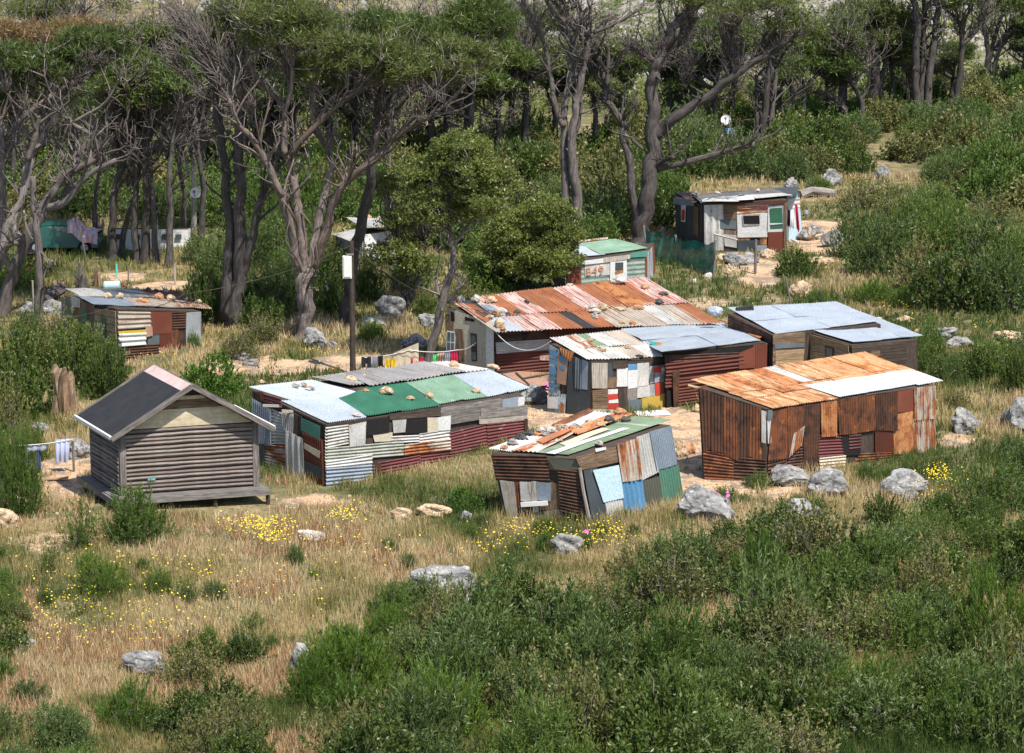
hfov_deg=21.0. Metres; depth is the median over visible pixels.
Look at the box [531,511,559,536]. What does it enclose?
bush
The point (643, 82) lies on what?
hillside scrub
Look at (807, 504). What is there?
boulder
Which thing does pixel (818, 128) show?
shrub
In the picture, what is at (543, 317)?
tin shack
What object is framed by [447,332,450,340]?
window pane
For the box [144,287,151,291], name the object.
roof stone
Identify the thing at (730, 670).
bush
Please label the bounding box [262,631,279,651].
bush
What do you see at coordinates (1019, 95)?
shrub
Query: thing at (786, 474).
boulder
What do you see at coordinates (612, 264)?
window frame
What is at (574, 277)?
door
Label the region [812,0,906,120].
pine tree
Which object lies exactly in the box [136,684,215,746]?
bush
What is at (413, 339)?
rock
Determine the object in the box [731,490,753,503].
bush
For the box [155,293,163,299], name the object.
roof stone
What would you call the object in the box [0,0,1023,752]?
ground
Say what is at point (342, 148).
shrub
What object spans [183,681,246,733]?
bush
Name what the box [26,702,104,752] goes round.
bush
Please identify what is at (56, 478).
plank
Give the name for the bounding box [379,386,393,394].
roof stone
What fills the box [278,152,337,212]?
shrub
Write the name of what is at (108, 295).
roof stone
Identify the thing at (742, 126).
shrub
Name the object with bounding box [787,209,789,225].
laundry cloth
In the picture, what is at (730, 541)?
bush
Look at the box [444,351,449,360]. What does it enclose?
laundry cloth
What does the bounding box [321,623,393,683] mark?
bush
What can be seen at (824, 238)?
boulder
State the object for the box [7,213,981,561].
gravel
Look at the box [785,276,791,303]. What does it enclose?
fence post
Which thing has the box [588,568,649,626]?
bush
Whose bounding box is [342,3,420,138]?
pine tree
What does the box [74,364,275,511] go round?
timber hut
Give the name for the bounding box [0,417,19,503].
bush
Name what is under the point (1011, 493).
bush
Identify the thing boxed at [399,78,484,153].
pine tree
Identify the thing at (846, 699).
bush
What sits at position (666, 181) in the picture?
shrub
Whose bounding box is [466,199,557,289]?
leafy tree
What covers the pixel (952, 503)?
bush
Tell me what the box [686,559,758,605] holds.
bush
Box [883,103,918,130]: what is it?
shrub
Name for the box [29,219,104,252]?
parked car
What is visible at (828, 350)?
window
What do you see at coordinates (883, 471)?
bush
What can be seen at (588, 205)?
shrub
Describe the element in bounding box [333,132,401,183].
shrub
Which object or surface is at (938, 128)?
shrub
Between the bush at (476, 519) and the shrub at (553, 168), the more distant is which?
the shrub at (553, 168)
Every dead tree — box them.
[23,176,55,319]
[75,259,82,285]
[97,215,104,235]
[158,49,196,230]
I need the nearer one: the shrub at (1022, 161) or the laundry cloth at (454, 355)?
the laundry cloth at (454, 355)
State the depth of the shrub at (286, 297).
110.71 m
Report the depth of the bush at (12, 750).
57.83 m
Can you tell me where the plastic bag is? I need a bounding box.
[707,306,722,315]
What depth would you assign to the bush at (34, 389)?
92.60 m
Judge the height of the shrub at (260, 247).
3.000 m
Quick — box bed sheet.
[393,343,418,366]
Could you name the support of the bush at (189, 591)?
on the ground at (340, 360)
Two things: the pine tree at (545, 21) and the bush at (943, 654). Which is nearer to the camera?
the bush at (943, 654)
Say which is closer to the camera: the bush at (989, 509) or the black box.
the bush at (989, 509)
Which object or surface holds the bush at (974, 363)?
on the ground at (340, 360)
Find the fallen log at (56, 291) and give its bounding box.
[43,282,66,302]
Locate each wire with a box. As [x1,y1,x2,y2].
[0,245,350,321]
[356,249,494,310]
[496,332,550,350]
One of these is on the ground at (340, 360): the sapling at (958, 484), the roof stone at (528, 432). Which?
the sapling at (958, 484)
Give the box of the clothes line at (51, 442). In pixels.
[21,439,72,445]
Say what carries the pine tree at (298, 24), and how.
on the ground at (340, 360)
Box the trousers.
[361,357,370,367]
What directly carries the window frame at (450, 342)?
in the tin shack at (543, 317)
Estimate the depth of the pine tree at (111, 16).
157.15 m
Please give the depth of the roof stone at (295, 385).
86.06 m
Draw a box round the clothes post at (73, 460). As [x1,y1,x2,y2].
[72,441,74,471]
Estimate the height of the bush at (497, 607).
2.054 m
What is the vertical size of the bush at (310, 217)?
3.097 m
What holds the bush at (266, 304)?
on the ground at (340, 360)
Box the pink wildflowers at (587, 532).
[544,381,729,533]
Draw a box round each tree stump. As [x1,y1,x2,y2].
[50,364,77,416]
[75,274,89,287]
[93,263,101,286]
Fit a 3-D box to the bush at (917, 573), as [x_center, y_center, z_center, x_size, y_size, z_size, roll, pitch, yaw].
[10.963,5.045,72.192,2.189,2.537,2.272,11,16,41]
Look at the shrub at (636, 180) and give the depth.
136.43 m
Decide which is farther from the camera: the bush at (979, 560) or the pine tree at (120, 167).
the pine tree at (120, 167)
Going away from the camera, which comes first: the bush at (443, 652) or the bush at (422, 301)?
the bush at (443, 652)
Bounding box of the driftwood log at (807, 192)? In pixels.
[798,187,836,198]
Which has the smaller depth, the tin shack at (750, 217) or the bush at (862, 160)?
the tin shack at (750, 217)
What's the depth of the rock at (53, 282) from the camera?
114.62 m
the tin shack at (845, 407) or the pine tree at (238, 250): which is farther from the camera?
the pine tree at (238, 250)
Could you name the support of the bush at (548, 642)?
on the ground at (340, 360)
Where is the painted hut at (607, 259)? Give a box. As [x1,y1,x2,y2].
[565,237,654,285]
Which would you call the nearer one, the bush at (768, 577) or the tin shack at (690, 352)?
the bush at (768, 577)
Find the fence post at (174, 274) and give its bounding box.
[174,264,175,284]
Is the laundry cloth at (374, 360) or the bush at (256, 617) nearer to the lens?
the bush at (256, 617)
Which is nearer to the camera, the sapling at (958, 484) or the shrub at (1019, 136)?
the sapling at (958, 484)
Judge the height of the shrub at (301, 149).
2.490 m
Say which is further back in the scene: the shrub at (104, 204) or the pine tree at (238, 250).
the shrub at (104, 204)
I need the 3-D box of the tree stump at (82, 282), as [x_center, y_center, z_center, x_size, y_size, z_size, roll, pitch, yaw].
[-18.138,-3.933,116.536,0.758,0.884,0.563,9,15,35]
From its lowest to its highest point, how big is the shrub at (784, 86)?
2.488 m
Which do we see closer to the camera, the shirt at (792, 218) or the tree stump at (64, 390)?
the tree stump at (64, 390)
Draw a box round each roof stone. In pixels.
[104,292,111,298]
[115,292,123,298]
[136,297,149,302]
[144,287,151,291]
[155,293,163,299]
[166,294,174,299]
[184,296,194,301]
[291,383,299,387]
[305,384,314,390]
[344,375,356,380]
[351,412,361,416]
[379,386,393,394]
[425,392,433,398]
[449,360,459,366]
[456,295,464,302]
[471,294,480,301]
[471,388,480,392]
[485,296,496,303]
[487,363,499,369]
[492,310,500,316]
[494,318,503,327]
[498,307,507,313]
[507,438,518,444]
[515,433,528,439]
[521,429,534,435]
[535,427,545,431]
[539,432,549,435]
[546,426,556,432]
[554,424,560,429]
[572,423,582,427]
[587,308,600,312]
[592,313,597,318]
[594,347,606,351]
[594,422,605,426]
[594,440,602,445]
[595,303,606,310]
[604,415,615,423]
[610,276,627,283]
[615,306,626,310]
[615,408,626,414]
[621,416,630,421]
[629,320,635,324]
[633,304,644,309]
[641,284,649,289]
[655,298,663,304]
[659,291,667,295]
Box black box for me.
[735,305,753,310]
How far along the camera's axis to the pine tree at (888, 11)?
173.58 m
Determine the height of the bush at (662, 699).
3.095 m
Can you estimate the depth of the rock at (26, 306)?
110.77 m
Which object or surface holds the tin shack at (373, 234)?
on the ground at (340, 360)
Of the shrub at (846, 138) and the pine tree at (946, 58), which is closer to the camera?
the shrub at (846, 138)
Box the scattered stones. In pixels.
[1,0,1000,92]
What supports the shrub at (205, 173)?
on the ground at (340, 360)
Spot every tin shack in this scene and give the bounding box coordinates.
[61,288,211,360]
[249,361,529,486]
[332,217,393,261]
[445,276,721,373]
[488,408,682,521]
[547,329,664,415]
[621,320,766,407]
[673,186,801,252]
[687,351,942,480]
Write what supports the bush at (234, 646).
on the ground at (340, 360)
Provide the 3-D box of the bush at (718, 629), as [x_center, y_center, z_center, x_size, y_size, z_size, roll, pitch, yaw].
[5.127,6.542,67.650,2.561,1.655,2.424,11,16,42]
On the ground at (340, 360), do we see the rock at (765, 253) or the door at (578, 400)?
the rock at (765, 253)
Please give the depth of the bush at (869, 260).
119.82 m
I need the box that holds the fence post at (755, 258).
[754,239,756,273]
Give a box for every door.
[101,317,105,337]
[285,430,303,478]
[455,329,464,363]
[566,356,589,415]
[567,265,580,284]
[583,467,606,520]
[770,207,782,228]
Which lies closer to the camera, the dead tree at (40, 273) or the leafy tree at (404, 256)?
the dead tree at (40, 273)
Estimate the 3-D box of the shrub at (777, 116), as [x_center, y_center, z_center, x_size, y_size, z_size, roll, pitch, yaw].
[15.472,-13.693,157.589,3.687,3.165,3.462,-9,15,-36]
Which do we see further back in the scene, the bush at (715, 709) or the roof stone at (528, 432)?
the roof stone at (528, 432)
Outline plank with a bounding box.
[38,476,68,480]
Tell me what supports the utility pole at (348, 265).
on the ground at (340, 360)
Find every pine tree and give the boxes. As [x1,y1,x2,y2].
[0,0,51,120]
[0,0,62,177]
[0,0,127,142]
[0,12,127,270]
[0,14,148,316]
[1,11,32,173]
[6,0,134,168]
[19,2,112,160]
[57,64,122,227]
[75,0,161,148]
[78,40,165,264]
[84,90,168,259]
[86,65,185,262]
[89,89,170,256]
[97,1,154,153]
[98,13,163,140]
[102,47,186,263]
[103,0,217,163]
[131,0,199,156]
[140,44,226,267]
[147,4,254,164]
[152,78,215,227]
[153,0,305,327]
[154,0,514,339]
[154,39,260,240]
[172,8,294,162]
[220,47,333,146]
[251,46,293,154]
[255,0,390,150]
[304,0,368,128]
[307,0,397,144]
[326,0,452,156]
[326,0,528,327]
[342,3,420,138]
[379,0,453,135]
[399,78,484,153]
[400,0,542,134]
[408,0,478,129]
[475,0,580,153]
[480,0,580,147]
[503,0,563,128]
[514,0,665,222]
[528,0,615,140]
[552,1,643,146]
[570,0,821,243]
[574,31,658,125]
[623,4,723,113]
[641,0,762,115]
[644,57,714,103]
[694,1,778,120]
[716,13,833,138]
[743,17,815,117]
[760,34,852,109]
[799,48,873,115]
[806,11,875,110]
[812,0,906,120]
[815,0,928,104]
[818,4,871,109]
[856,0,933,99]
[886,40,928,99]
[905,0,956,118]
[926,27,980,103]
[933,0,1000,102]
[963,0,1023,76]
[985,8,1023,75]
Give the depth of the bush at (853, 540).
74.51 m
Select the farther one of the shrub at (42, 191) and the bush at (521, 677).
the shrub at (42, 191)
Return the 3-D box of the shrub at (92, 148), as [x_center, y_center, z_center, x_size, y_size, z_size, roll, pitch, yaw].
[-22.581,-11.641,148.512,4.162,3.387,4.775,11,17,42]
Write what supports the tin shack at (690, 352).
on the ground at (340, 360)
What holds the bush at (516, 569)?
on the ground at (340, 360)
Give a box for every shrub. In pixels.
[0,248,35,289]
[6,118,92,179]
[6,161,73,216]
[6,167,18,198]
[7,198,25,229]
[8,146,64,202]
[10,210,30,232]
[23,249,35,273]
[40,135,100,186]
[46,148,140,219]
[49,130,117,169]
[91,175,124,209]
[103,156,190,199]
[127,177,181,217]
[155,176,191,207]
[156,149,211,178]
[165,162,209,185]
[172,168,220,217]
[173,230,224,265]
[182,127,232,166]
[186,183,251,226]
[194,227,256,275]
[196,148,292,222]
[196,172,221,184]
[205,145,243,170]
[209,135,271,177]
[214,257,258,288]
[227,122,289,170]
[246,219,285,270]
[252,261,319,317]
[263,252,320,289]
[271,143,304,161]
[276,138,355,187]
[277,144,317,177]
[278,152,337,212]
[296,123,359,185]
[302,174,363,226]
[303,154,358,201]
[311,98,386,152]
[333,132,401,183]
[338,195,418,240]
[346,188,392,222]
[351,143,419,203]
[356,160,387,189]
[359,135,428,185]
[380,120,437,148]
[396,184,473,248]
[407,122,459,159]
[425,214,491,253]
[453,139,517,181]
[453,254,518,293]
[457,225,496,271]
[466,249,531,284]
[475,120,520,151]
[486,134,542,178]
[499,134,557,186]
[500,178,547,205]
[501,191,534,207]
[505,102,559,139]
[507,175,534,192]
[528,137,605,183]
[529,124,560,148]
[529,135,594,160]
[531,169,561,193]
[532,173,588,196]
[533,172,590,202]
[546,181,631,232]
[558,144,596,177]
[569,218,600,241]
[572,207,621,241]
[576,125,609,159]
[578,141,641,186]
[578,158,657,215]
[590,89,646,143]
[591,191,652,227]
[593,193,632,234]
[596,204,629,239]
[597,127,639,157]
[604,172,658,198]
[610,135,669,172]
[611,96,675,139]
[611,115,684,151]
[624,176,674,228]
[625,151,678,176]
[626,166,664,193]
[628,128,666,151]
[637,140,680,175]
[656,158,692,207]
[657,89,725,118]
[657,169,689,191]
[660,85,726,128]
[660,107,732,152]
[660,129,715,179]
[664,108,715,136]
[699,92,748,122]
[702,121,776,180]
[707,119,749,145]
[710,143,768,176]
[716,109,747,137]
[718,84,761,112]
[724,89,775,122]
[733,111,768,138]
[743,110,768,127]
[745,76,779,102]
[755,131,798,168]
[756,110,801,142]
[758,103,814,149]
[760,94,819,122]
[768,111,849,160]
[768,123,841,162]
[781,87,836,118]
[783,77,821,104]
[783,82,824,105]
[783,86,824,106]
[787,139,845,177]
[789,108,842,144]
[796,96,858,123]
[814,109,856,154]
[831,93,858,117]
[833,109,889,138]
[838,107,885,143]
[840,122,871,150]
[849,65,905,101]
[850,87,900,106]
[855,91,908,132]
[865,89,907,115]
[872,127,948,164]
[881,140,910,159]
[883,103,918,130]
[888,88,912,105]
[891,95,948,129]
[892,116,931,138]
[895,74,948,105]
[902,91,950,108]
[918,154,959,175]
[919,104,977,144]
[919,147,959,183]
[920,105,977,139]
[924,136,950,159]
[927,94,980,117]
[930,143,965,168]
[933,72,973,101]
[936,117,1001,153]
[943,160,976,189]
[946,141,988,165]
[947,67,998,94]
[950,90,1000,122]
[951,153,1023,208]
[957,126,1023,152]
[958,111,1003,132]
[960,74,1009,115]
[963,126,1023,184]
[971,67,1023,102]
[973,61,1010,81]
[985,97,1023,138]
[993,96,1023,119]
[994,56,1021,81]
[996,110,1023,141]
[1001,133,1021,154]
[1002,70,1023,90]
[1002,153,1023,178]
[1003,169,1023,212]
[1008,128,1023,142]
[1009,90,1023,107]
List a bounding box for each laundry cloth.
[26,444,45,451]
[35,448,40,471]
[372,356,377,367]
[378,356,382,366]
[385,360,395,366]
[410,357,423,363]
[432,354,436,361]
[437,352,444,361]
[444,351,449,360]
[450,349,457,361]
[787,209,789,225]
[795,204,799,231]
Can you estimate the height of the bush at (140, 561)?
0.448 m
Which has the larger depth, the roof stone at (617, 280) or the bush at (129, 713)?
the roof stone at (617, 280)
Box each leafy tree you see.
[358,167,443,310]
[385,126,525,361]
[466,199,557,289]
[516,191,591,286]
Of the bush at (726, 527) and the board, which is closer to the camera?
the bush at (726, 527)
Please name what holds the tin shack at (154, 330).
on the ground at (340, 360)
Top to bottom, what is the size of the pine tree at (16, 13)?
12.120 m
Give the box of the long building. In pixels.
[107,228,190,249]
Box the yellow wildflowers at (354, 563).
[8,297,1005,652]
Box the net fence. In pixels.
[643,225,715,276]
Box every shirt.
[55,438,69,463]
[790,209,794,228]
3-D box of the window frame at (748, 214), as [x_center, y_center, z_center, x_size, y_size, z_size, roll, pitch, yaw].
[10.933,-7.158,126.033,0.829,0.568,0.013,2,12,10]
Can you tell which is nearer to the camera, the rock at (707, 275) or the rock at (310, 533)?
the rock at (310, 533)
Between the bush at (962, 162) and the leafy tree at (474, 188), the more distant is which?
the bush at (962, 162)
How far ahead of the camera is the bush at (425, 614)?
68.57 m
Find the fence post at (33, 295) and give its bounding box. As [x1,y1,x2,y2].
[32,280,33,314]
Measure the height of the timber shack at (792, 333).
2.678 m
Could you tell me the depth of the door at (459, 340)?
101.28 m
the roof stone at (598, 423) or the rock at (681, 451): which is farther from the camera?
the rock at (681, 451)
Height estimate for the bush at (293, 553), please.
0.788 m
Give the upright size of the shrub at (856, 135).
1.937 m
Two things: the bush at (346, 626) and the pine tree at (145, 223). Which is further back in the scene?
the pine tree at (145, 223)
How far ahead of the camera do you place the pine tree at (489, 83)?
146.81 m
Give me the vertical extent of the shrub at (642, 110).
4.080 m
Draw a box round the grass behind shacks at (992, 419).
[0,169,1023,438]
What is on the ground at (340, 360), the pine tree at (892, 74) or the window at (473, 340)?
the pine tree at (892, 74)
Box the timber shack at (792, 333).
[727,301,921,370]
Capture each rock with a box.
[0,508,12,528]
[4,635,34,649]
[9,510,18,528]
[18,301,32,312]
[32,422,53,433]
[51,279,67,295]
[69,438,89,459]
[121,282,129,288]
[234,353,248,360]
[242,359,259,366]
[288,642,308,670]
[298,530,325,542]
[302,327,327,348]
[327,341,337,349]
[361,315,386,327]
[391,507,411,519]
[399,333,426,348]
[416,504,451,517]
[418,313,434,328]
[458,511,471,520]
[520,383,547,404]
[550,533,583,554]
[677,447,688,456]
[683,442,695,454]
[692,404,698,411]
[704,272,711,277]
[716,253,723,260]
[723,268,731,274]
[744,252,758,264]
[760,248,775,258]
[784,177,799,188]
[787,239,799,244]
[789,280,811,296]
[803,210,810,215]
[807,227,821,240]
[875,164,889,177]
[894,315,912,321]
[901,489,917,500]
[951,407,980,433]
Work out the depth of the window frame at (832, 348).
95.33 m
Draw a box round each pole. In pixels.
[343,241,355,370]
[388,146,391,287]
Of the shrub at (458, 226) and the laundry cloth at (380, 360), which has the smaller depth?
the laundry cloth at (380, 360)
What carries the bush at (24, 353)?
on the ground at (340, 360)
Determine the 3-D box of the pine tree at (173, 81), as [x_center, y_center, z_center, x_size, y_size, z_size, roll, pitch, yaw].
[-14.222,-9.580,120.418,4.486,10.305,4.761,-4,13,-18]
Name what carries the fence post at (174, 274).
on the ground at (340, 360)
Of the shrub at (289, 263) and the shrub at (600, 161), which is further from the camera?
the shrub at (600, 161)
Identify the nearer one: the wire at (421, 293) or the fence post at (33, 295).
the wire at (421, 293)
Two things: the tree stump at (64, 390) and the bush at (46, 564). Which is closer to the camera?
the bush at (46, 564)
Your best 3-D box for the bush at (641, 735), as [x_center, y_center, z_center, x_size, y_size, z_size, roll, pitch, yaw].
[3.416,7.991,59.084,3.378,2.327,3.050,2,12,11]
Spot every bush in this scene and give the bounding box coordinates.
[0,316,53,384]
[0,348,54,423]
[0,361,32,437]
[0,412,50,518]
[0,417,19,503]
[0,426,34,469]
[0,544,16,564]
[0,563,23,601]
[0,576,31,618]
[0,613,34,658]
[0,652,19,684]
[0,698,27,744]
[0,730,38,752]
[4,593,38,625]
[4,674,57,705]
[6,299,47,352]
[16,411,52,462]
[25,697,92,740]
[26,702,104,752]
[27,296,104,364]
[35,590,56,605]
[42,736,102,752]
[44,309,117,390]
[64,320,134,371]
[68,545,137,600]
[74,552,97,567]
[78,330,135,399]
[89,473,183,545]
[92,667,163,731]
[134,556,151,569]
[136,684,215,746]
[142,564,174,595]
[149,620,224,690]
[167,688,238,752]
[168,625,229,672]
[179,348,244,398]
[182,261,223,323]
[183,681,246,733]
[184,666,258,718]
[187,327,202,347]
[189,257,221,300]
[198,622,223,644]
[198,714,282,752]
[200,577,229,601]
[208,679,273,737]
[212,212,259,240]
[213,625,276,666]
[217,324,265,360]
[219,275,271,310]
[232,298,290,345]
[234,286,286,328]
[244,173,289,223]
[252,251,295,303]
[256,211,287,255]
[262,201,305,235]
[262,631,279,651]
[270,226,326,275]
[272,644,348,709]
[284,542,304,566]
[290,613,411,701]
[292,686,398,752]
[295,198,338,248]
[299,707,421,752]
[306,670,386,723]
[307,566,322,581]
[313,244,346,286]
[313,273,358,315]
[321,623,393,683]
[322,222,346,262]
[331,615,363,652]
[342,262,386,303]
[354,573,420,621]
[355,315,391,342]
[358,238,388,281]
[360,598,414,644]
[360,660,484,752]
[362,666,455,727]
[370,632,497,741]
[375,615,439,678]
[377,535,398,551]
[378,720,473,752]
[384,569,447,610]
[386,264,434,292]
[392,598,423,631]
[397,588,536,671]
[399,495,465,507]
[400,549,417,570]
[404,569,484,647]
[404,662,487,713]
[407,292,437,316]
[409,614,518,715]
[428,566,523,624]
[445,485,486,512]
[448,273,487,306]
[459,517,483,542]
[461,590,535,659]
[466,678,609,752]
[471,558,574,630]
[472,509,490,526]
[474,612,580,690]
[480,637,563,715]
[484,610,567,660]
[489,645,567,731]
[496,554,517,568]
[498,630,639,752]
[502,566,519,582]
[512,569,613,646]
[517,653,575,692]
[524,619,638,687]
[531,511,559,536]
[534,526,555,551]
[538,603,653,693]
[548,584,615,626]
[564,656,626,740]
[566,573,608,600]
[579,532,598,549]
[580,647,732,752]
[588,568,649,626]
[591,587,667,649]
[591,700,732,752]
[592,522,609,533]
[596,523,660,585]
[606,554,681,605]
[617,582,738,689]
[620,618,681,660]
[623,657,739,711]
[625,532,731,618]
[626,522,641,534]
[626,662,737,722]
[630,520,706,593]
[645,686,757,752]
[660,604,739,661]
[664,516,727,583]
[672,698,795,752]
[683,626,777,679]
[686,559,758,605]
[691,607,767,665]
[698,645,757,698]
[706,516,743,540]
[706,525,757,572]
[708,536,840,651]
[713,647,848,751]
[714,484,741,501]
[717,691,794,752]
[720,671,786,733]
[722,680,841,752]
[723,525,789,582]
[723,580,862,667]
[724,632,784,671]
[727,555,819,622]
[728,509,818,551]
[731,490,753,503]
[732,656,834,722]
[739,474,758,487]
[741,496,800,539]
[750,491,877,582]
[755,621,862,686]
[763,145,818,182]
[771,243,824,278]
[780,642,858,714]
[782,487,809,510]
[786,564,873,637]
[788,531,872,595]
[790,563,870,624]
[803,175,835,188]
[804,285,832,302]
[808,493,827,510]
[808,514,883,565]
[809,669,938,744]
[810,567,915,658]
[814,632,936,720]
[822,196,886,259]
[828,523,914,589]
[831,164,886,210]
[835,512,930,580]
[837,137,880,174]
[841,202,924,277]
[843,275,896,306]
[844,573,955,659]
[848,557,904,599]
[854,462,879,480]
[856,179,934,223]
[861,491,906,527]
[875,465,895,477]
[880,183,949,253]
[880,282,923,308]
[881,218,954,291]
[888,529,970,596]
[890,573,962,621]
[894,515,945,559]
[894,664,959,723]
[895,644,1023,751]
[897,651,1009,718]
[900,237,1008,316]
[900,581,970,648]
[905,174,970,218]
[905,610,996,673]
[906,319,949,373]
[908,531,1005,585]
[909,186,978,257]
[913,501,959,542]
[914,485,980,529]
[916,538,968,577]
[917,486,965,515]
[918,514,950,542]
[918,643,989,687]
[920,524,984,562]
[925,346,971,388]
[937,542,1023,651]
[939,384,973,409]
[942,502,1003,556]
[942,625,1023,752]
[944,101,1003,147]
[948,343,996,382]
[949,124,1009,181]
[952,202,1023,265]
[955,180,1023,227]
[959,486,1008,531]
[962,243,1023,314]
[962,575,1023,694]
[964,324,1022,378]
[969,553,989,572]
[971,553,1023,596]
[979,520,1023,578]
[986,501,1023,567]
[987,211,1023,286]
[990,327,1023,360]
[990,428,1023,458]
[995,342,1023,392]
[999,136,1023,167]
[1000,197,1023,238]
[1000,437,1023,482]
[1001,482,1023,513]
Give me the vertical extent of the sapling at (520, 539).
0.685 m
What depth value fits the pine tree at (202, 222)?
126.77 m
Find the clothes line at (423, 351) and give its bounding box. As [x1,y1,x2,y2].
[359,343,474,357]
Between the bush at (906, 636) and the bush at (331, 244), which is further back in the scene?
the bush at (331, 244)
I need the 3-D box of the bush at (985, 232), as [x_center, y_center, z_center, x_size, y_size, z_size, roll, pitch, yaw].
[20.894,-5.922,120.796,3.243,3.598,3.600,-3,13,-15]
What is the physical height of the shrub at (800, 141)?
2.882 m
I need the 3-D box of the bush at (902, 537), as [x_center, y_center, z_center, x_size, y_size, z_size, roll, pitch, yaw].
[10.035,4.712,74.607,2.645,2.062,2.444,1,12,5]
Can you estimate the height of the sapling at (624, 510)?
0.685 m
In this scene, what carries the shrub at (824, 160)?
on the ground at (340, 360)
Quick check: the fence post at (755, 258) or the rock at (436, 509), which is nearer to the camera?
the rock at (436, 509)
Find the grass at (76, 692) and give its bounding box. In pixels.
[0,424,1023,752]
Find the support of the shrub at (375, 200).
on the ground at (340, 360)
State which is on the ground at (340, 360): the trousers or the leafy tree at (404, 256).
the leafy tree at (404, 256)
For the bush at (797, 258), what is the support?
on the ground at (340, 360)
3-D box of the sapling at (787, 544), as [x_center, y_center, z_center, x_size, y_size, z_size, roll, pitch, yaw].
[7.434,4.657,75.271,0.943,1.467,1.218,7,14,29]
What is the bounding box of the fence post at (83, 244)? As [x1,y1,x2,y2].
[79,226,86,262]
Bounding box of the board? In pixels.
[634,410,670,415]
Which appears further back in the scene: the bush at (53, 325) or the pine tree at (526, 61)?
the pine tree at (526, 61)
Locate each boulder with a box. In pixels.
[43,299,60,315]
[122,650,166,674]
[375,295,405,317]
[410,565,477,594]
[676,484,734,521]
[722,252,747,265]
[770,464,810,486]
[785,498,822,517]
[797,225,823,239]
[807,467,848,496]
[809,256,834,265]
[820,229,843,247]
[822,168,841,185]
[880,468,928,495]
[918,327,956,338]
[944,336,972,348]
[994,330,1020,341]
[1000,397,1023,431]
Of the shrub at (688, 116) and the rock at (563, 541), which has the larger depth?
the shrub at (688, 116)
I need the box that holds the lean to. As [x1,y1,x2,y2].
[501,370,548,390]
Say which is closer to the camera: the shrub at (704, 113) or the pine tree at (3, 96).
the pine tree at (3, 96)
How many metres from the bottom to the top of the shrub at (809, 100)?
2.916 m
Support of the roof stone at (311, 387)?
on the tin shack at (323, 434)
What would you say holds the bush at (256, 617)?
on the ground at (340, 360)
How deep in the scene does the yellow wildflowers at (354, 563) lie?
76.84 m
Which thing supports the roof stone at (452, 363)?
on the tin shack at (323, 434)
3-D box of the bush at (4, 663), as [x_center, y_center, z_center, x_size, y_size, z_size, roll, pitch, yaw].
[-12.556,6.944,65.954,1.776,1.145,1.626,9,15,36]
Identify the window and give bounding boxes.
[366,418,388,435]
[405,418,427,433]
[471,335,475,345]
[471,352,475,359]
[615,262,622,269]
[743,215,759,223]
[826,347,831,356]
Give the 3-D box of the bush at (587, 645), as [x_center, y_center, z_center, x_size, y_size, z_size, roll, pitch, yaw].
[1.919,6.614,65.335,2.796,2.632,2.918,-7,14,-29]
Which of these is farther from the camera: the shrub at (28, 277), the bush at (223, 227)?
the bush at (223, 227)
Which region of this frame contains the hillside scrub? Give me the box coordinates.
[0,0,1023,167]
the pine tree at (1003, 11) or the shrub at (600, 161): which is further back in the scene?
the pine tree at (1003, 11)
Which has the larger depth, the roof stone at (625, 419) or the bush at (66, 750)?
the roof stone at (625, 419)
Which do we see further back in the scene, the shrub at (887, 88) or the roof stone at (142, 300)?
the shrub at (887, 88)
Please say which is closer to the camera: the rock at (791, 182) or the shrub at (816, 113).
the rock at (791, 182)
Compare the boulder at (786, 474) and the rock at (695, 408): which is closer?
the boulder at (786, 474)
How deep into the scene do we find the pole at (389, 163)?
115.90 m
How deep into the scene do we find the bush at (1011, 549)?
74.19 m
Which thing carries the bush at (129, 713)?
on the ground at (340, 360)
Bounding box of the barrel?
[103,281,120,288]
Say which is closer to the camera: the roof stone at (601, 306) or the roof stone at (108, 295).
the roof stone at (601, 306)
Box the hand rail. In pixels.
[713,233,737,240]
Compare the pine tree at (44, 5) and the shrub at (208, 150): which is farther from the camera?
the pine tree at (44, 5)
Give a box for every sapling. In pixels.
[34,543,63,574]
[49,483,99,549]
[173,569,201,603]
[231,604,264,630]
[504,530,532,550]
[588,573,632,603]
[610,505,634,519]
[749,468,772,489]
[772,524,801,561]
[777,545,811,582]
[888,485,941,547]
[895,454,924,474]
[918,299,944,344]
[929,456,991,496]
[957,446,1023,518]
[983,448,1023,495]
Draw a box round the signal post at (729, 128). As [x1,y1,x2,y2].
[725,123,733,137]
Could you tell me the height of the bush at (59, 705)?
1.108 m
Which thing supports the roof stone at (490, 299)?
on the tin shack at (543, 317)
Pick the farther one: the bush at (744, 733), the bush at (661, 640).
the bush at (661, 640)
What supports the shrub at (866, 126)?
on the ground at (340, 360)
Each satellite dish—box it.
[190,187,200,198]
[721,114,730,124]
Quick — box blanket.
[67,217,102,243]
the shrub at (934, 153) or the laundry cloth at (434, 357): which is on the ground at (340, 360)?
the shrub at (934, 153)
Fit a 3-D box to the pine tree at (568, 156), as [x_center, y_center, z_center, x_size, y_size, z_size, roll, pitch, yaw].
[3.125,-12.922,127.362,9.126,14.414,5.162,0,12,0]
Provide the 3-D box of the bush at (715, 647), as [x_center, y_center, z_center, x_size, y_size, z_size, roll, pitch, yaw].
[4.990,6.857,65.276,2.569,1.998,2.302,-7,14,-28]
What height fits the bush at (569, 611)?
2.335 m
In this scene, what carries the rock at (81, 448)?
on the ground at (340, 360)
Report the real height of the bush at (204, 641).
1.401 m
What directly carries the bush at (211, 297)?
on the ground at (340, 360)
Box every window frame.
[446,331,454,350]
[470,333,476,360]
[610,259,626,279]
[742,214,759,225]
[825,345,833,357]

